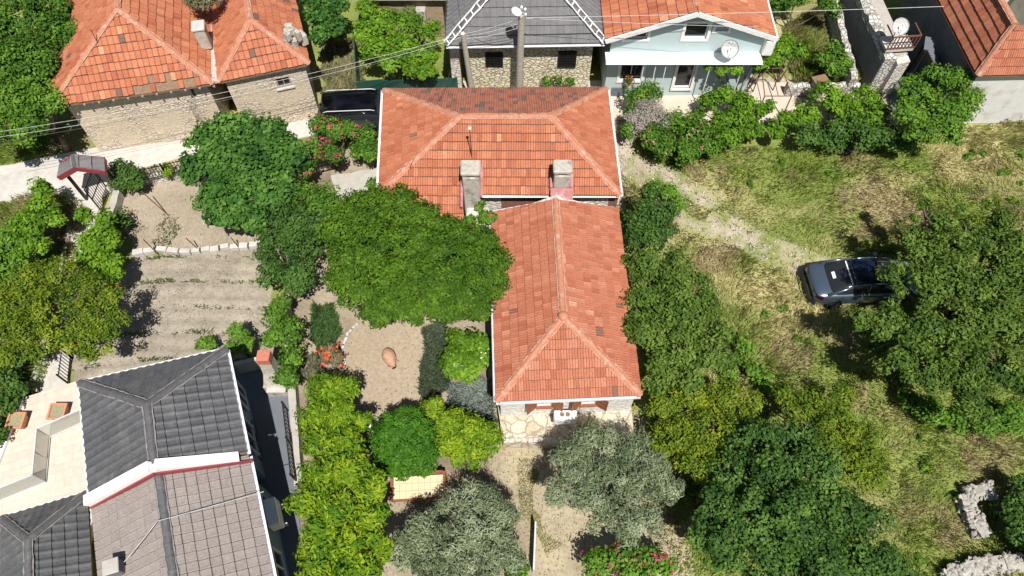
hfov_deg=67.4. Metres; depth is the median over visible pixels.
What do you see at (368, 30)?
vine
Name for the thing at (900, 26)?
satellite dish
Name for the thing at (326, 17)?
fig tree
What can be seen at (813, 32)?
yard grass
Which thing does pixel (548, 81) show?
rose bush
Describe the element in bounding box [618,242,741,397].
walnut tree
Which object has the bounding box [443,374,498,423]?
silver lavender bed
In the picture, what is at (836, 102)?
bush
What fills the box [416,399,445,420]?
citrus tree
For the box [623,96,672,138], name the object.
dead bush
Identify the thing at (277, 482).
patio
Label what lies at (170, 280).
seedlings
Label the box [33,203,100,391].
path
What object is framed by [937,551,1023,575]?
rubble wall
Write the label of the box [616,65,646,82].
window
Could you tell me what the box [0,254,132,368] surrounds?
pomegranate tree
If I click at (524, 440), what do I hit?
stone edging
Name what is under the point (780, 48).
grape vine
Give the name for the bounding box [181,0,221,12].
bush
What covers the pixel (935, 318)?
walnut tree
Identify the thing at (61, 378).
metal fence
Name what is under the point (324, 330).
iris bed
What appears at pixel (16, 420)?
planter
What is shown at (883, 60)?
ruined house
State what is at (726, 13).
overhead cable
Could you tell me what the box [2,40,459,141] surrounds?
overhead cable
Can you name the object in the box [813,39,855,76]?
bush
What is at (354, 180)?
garden path
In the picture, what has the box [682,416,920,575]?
broad tree
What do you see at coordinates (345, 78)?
lane grass
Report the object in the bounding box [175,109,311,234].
fig tree
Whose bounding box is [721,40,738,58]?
satellite dish
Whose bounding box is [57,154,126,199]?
gate canopy
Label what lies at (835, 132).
bush
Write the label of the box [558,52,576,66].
window
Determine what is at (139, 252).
stone edging
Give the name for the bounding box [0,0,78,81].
mulberry tree
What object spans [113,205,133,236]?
laurel bush
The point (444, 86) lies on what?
overhead cable
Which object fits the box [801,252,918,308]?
parked car
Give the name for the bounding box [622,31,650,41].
window
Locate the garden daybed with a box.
[390,470,446,501]
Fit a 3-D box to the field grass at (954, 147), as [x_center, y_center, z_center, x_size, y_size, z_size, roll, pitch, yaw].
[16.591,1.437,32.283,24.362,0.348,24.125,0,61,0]
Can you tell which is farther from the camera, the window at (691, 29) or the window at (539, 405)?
the window at (691, 29)
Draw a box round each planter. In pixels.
[4,412,27,428]
[46,403,68,419]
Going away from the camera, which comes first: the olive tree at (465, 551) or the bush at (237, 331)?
the olive tree at (465, 551)
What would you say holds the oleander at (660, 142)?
on the ground at (382, 386)
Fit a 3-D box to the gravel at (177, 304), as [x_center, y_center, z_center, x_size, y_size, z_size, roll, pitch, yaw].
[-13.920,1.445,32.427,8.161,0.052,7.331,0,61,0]
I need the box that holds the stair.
[904,36,940,93]
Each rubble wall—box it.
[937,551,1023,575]
[954,479,997,539]
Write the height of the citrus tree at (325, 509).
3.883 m
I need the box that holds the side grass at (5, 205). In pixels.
[0,189,88,426]
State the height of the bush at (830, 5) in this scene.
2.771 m
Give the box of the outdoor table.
[553,410,576,423]
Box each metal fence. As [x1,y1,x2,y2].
[56,315,77,383]
[121,160,180,179]
[353,38,457,92]
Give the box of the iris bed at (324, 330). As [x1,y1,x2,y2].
[307,297,342,354]
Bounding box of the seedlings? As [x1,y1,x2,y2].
[71,254,276,370]
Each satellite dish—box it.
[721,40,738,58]
[890,17,909,40]
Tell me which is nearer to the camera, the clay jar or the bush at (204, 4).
the clay jar
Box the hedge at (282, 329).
[258,292,305,389]
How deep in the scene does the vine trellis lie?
37.08 m
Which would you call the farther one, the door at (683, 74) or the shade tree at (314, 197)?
the door at (683, 74)
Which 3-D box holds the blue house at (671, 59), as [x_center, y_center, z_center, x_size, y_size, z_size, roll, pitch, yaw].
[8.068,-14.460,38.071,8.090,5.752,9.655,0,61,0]
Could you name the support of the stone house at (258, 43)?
on the ground at (382, 386)
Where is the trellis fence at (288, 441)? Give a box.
[281,401,296,481]
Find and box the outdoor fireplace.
[256,350,287,396]
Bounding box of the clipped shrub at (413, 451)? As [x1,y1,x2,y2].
[369,404,440,481]
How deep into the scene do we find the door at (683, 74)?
37.56 m
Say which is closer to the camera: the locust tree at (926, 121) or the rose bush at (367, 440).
the rose bush at (367, 440)
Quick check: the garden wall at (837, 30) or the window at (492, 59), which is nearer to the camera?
the window at (492, 59)
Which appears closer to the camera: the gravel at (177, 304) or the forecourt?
the gravel at (177, 304)
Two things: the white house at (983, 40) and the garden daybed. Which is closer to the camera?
the garden daybed
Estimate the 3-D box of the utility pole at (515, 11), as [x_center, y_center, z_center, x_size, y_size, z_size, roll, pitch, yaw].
[0.310,-10.111,35.123,0.696,6.643,0.560,0,61,0]
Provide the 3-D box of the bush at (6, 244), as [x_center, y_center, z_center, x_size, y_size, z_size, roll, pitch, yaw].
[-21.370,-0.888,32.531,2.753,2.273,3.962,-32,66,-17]
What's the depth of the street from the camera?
36.50 m
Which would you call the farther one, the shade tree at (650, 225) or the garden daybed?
the shade tree at (650, 225)
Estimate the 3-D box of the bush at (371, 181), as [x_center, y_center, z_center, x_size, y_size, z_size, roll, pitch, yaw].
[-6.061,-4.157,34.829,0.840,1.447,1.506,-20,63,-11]
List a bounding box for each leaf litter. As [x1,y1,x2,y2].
[72,251,274,373]
[292,154,547,574]
[491,410,688,575]
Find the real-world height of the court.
0.200 m
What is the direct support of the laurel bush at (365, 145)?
on the ground at (382, 386)
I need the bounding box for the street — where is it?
[0,80,601,202]
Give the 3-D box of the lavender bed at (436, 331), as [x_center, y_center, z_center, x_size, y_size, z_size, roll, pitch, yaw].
[-3.144,2.886,31.347,1.546,0.562,3.654,0,61,0]
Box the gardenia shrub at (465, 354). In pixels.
[437,326,491,384]
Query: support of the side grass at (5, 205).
on the ground at (382, 386)
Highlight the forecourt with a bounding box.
[611,81,795,125]
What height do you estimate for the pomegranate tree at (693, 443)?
3.537 m
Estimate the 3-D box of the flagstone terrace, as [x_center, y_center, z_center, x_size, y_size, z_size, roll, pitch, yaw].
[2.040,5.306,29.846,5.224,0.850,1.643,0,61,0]
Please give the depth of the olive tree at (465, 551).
25.42 m
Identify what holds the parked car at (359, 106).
on the street
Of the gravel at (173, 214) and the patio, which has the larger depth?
the gravel at (173, 214)
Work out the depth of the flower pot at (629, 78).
37.03 m
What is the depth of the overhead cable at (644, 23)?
32.79 m
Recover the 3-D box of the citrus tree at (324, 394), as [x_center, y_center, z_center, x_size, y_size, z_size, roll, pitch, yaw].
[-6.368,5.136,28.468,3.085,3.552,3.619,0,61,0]
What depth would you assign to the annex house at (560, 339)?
28.67 m
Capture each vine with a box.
[73,207,126,287]
[351,0,443,80]
[697,84,791,147]
[702,38,791,99]
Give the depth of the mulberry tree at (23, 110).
33.10 m
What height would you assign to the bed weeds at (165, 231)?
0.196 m
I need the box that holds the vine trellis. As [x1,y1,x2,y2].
[752,67,791,117]
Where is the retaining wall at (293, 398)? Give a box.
[284,296,304,489]
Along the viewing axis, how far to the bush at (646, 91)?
36.57 m
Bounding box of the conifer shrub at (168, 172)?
[161,162,174,180]
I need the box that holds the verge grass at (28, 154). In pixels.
[0,116,66,163]
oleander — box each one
[577,540,680,575]
[639,106,727,166]
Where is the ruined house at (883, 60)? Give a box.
[838,0,921,95]
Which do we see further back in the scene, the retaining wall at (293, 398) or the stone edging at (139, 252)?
the stone edging at (139, 252)
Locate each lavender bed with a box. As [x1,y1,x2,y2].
[415,320,451,400]
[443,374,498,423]
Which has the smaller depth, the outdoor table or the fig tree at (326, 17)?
the outdoor table
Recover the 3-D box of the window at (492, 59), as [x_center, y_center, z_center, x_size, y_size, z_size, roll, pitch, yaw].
[-0.847,-10.840,36.442,0.837,0.940,0.076,0,61,0]
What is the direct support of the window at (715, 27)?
in the blue house at (671, 59)
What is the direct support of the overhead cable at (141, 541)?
attached to the villa
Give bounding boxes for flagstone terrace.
[497,405,633,447]
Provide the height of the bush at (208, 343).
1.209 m
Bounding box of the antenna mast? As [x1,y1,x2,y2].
[468,126,471,156]
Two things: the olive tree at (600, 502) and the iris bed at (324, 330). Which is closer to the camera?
the olive tree at (600, 502)
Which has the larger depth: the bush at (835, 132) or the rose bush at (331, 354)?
the bush at (835, 132)
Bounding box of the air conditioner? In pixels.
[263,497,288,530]
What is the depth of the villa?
25.36 m
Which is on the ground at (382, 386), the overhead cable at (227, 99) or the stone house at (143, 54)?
the stone house at (143, 54)
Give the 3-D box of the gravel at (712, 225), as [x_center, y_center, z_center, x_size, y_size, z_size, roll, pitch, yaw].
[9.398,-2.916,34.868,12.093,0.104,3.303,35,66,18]
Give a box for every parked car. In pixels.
[317,88,380,141]
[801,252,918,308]
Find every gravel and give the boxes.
[76,249,258,377]
[121,167,251,244]
[618,141,825,273]
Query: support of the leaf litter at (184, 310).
on the ground at (382, 386)
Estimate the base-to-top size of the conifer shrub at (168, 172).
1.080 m
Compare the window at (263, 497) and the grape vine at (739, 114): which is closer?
the window at (263, 497)
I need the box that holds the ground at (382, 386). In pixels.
[0,0,1023,575]
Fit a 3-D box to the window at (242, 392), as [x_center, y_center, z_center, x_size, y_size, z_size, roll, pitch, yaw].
[-10.266,4.050,29.147,0.075,1.300,0.900,-18,62,-10]
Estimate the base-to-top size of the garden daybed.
0.765 m
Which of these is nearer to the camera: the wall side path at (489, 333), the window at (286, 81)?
the wall side path at (489, 333)
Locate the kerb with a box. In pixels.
[27,224,71,392]
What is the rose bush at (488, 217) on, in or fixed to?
on the ground at (382, 386)
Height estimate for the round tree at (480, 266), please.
4.426 m
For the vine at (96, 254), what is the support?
on the ground at (382, 386)
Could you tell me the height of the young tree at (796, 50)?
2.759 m
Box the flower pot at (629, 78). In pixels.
[625,74,633,86]
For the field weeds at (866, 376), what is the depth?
31.14 m
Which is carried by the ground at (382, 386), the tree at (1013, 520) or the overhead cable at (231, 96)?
the tree at (1013, 520)
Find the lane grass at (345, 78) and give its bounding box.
[319,36,366,94]
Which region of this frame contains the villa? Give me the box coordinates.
[0,347,288,575]
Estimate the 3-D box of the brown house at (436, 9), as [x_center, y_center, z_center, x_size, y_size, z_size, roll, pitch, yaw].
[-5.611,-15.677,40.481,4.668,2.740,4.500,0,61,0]
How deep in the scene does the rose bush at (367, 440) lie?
28.94 m
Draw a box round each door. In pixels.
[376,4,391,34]
[670,65,698,90]
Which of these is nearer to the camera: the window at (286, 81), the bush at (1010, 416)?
the bush at (1010, 416)
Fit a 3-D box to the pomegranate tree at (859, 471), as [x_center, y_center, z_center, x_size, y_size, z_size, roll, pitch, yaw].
[11.679,5.692,28.510,3.859,2.928,4.205,0,61,0]
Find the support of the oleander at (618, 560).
on the ground at (382, 386)
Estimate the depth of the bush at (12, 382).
29.69 m
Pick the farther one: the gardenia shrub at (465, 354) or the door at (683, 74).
the door at (683, 74)
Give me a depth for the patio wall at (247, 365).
30.79 m
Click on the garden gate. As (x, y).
(92, 197)
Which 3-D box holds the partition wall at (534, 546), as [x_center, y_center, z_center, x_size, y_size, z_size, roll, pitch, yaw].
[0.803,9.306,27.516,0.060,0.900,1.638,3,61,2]
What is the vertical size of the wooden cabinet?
1.060 m
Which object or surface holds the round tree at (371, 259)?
on the ground at (382, 386)
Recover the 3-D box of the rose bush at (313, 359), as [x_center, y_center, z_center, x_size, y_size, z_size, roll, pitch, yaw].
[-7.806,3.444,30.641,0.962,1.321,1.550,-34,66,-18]
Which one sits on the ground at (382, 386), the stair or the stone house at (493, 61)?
the stone house at (493, 61)
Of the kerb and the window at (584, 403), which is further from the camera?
the kerb
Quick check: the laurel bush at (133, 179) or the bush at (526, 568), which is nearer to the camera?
the bush at (526, 568)
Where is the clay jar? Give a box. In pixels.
[382,348,397,368]
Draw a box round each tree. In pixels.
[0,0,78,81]
[0,33,71,152]
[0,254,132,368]
[2,176,67,258]
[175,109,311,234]
[252,197,329,300]
[282,445,395,575]
[284,178,343,215]
[292,370,376,459]
[299,0,350,57]
[313,182,441,329]
[389,475,528,575]
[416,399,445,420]
[418,212,514,324]
[425,393,505,472]
[541,414,686,550]
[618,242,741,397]
[621,181,680,258]
[644,376,767,483]
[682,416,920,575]
[772,381,894,493]
[776,31,810,81]
[846,197,1023,428]
[890,62,987,145]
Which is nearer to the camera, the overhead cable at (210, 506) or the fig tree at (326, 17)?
the overhead cable at (210, 506)
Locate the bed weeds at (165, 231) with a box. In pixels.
[129,163,270,252]
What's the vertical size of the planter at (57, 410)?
0.420 m
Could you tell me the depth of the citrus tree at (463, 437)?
27.88 m
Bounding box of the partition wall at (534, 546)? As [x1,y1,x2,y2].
[532,522,535,573]
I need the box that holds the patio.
[233,359,303,575]
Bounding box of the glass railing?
[0,409,80,501]
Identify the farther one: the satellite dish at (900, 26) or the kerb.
the satellite dish at (900, 26)
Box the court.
[886,51,930,112]
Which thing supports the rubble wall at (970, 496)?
on the ground at (382, 386)
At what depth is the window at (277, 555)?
26.11 m
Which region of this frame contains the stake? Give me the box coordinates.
[141,191,167,214]
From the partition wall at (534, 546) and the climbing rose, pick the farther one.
the climbing rose
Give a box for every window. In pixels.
[236,379,249,410]
[243,415,258,455]
[260,493,267,521]
[271,546,285,575]
[275,76,291,87]
[485,52,502,66]
[536,403,551,409]
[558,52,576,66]
[580,401,595,407]
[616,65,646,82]
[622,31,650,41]
[680,21,712,41]
[712,25,730,32]
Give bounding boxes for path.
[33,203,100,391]
[331,168,376,199]
[485,311,497,409]
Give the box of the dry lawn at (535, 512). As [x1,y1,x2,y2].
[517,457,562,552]
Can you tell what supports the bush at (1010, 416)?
on the ground at (382, 386)
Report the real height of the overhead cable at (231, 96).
0.694 m
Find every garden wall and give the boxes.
[100,189,123,239]
[106,167,179,193]
[783,81,860,96]
[820,0,857,94]
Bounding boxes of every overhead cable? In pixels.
[0,35,458,131]
[2,37,460,136]
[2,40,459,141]
[124,521,157,561]
[157,491,263,520]
[409,40,461,167]
[530,6,943,17]
[530,18,749,26]
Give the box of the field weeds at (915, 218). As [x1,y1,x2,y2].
[619,136,1023,573]
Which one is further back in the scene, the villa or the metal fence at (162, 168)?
the metal fence at (162, 168)
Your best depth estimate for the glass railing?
28.47 m
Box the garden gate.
[83,173,108,211]
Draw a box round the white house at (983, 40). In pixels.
[894,0,1023,123]
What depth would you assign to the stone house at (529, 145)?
31.38 m
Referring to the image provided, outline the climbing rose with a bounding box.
[294,113,360,178]
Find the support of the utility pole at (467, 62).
on the street
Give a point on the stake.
(154, 202)
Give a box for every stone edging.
[132,240,260,256]
[341,322,358,364]
[504,436,562,442]
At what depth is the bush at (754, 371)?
30.67 m
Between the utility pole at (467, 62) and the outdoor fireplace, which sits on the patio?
the outdoor fireplace
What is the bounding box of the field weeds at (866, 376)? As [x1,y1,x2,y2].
[626,144,1023,564]
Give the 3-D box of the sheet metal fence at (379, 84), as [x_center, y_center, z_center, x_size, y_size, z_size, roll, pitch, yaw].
[-6.039,-10.161,38.010,6.286,1.650,2.831,27,64,14]
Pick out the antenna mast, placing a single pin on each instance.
(469, 128)
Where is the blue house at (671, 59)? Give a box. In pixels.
[598,0,778,105]
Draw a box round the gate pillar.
[415,6,428,40]
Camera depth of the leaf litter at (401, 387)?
31.19 m
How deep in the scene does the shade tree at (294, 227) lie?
30.99 m
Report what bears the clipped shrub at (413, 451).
on the ground at (382, 386)
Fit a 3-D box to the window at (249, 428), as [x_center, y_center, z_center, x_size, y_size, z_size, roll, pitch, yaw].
[-9.679,5.441,28.366,0.075,1.300,1.200,-18,62,-10]
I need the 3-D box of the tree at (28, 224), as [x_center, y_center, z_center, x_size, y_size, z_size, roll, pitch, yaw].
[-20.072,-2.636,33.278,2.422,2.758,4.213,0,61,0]
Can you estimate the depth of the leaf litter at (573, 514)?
28.38 m
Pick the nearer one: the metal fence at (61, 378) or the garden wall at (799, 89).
the metal fence at (61, 378)
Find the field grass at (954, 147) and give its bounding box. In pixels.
[619,121,1023,575]
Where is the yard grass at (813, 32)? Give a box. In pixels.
[781,6,861,83]
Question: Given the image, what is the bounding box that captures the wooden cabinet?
[811,74,829,98]
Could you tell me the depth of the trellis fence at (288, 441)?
28.71 m
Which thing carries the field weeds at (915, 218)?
on the ground at (382, 386)
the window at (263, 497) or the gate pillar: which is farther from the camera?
the gate pillar
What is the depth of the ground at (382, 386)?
32.82 m
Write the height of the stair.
2.625 m
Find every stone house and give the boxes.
[49,0,229,151]
[209,0,317,123]
[376,86,622,231]
[443,0,604,87]
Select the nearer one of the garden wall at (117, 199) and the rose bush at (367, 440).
the rose bush at (367, 440)
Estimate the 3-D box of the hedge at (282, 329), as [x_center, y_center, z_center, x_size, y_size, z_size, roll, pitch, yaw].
[-9.115,2.296,30.717,2.068,2.320,4.164,0,61,0]
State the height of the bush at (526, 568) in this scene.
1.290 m
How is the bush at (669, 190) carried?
on the ground at (382, 386)
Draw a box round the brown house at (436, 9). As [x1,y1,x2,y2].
[353,0,447,35]
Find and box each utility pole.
[460,32,473,87]
[511,5,526,86]
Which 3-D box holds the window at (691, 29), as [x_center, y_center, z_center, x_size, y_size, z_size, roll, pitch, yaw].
[8.377,-11.728,34.934,1.287,1.170,0.199,0,61,0]
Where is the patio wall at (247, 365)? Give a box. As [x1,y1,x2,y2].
[234,357,260,373]
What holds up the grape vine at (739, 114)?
on the ground at (382, 386)
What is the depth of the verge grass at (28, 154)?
36.94 m
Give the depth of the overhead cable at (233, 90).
32.78 m
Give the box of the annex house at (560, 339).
[489,195,642,416]
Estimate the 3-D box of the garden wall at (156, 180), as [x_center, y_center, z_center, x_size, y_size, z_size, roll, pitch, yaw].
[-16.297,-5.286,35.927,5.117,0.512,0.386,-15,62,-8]
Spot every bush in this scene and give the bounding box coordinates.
[0,224,39,302]
[0,345,29,444]
[107,157,147,192]
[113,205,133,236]
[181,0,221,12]
[194,334,217,350]
[219,320,254,357]
[301,351,330,377]
[316,342,346,367]
[348,119,378,167]
[359,422,375,452]
[365,176,375,188]
[461,198,497,226]
[503,559,530,575]
[541,74,574,86]
[618,78,663,139]
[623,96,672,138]
[647,178,686,211]
[723,333,773,392]
[770,0,845,27]
[783,79,893,127]
[794,111,917,155]
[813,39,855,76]
[897,385,1023,441]
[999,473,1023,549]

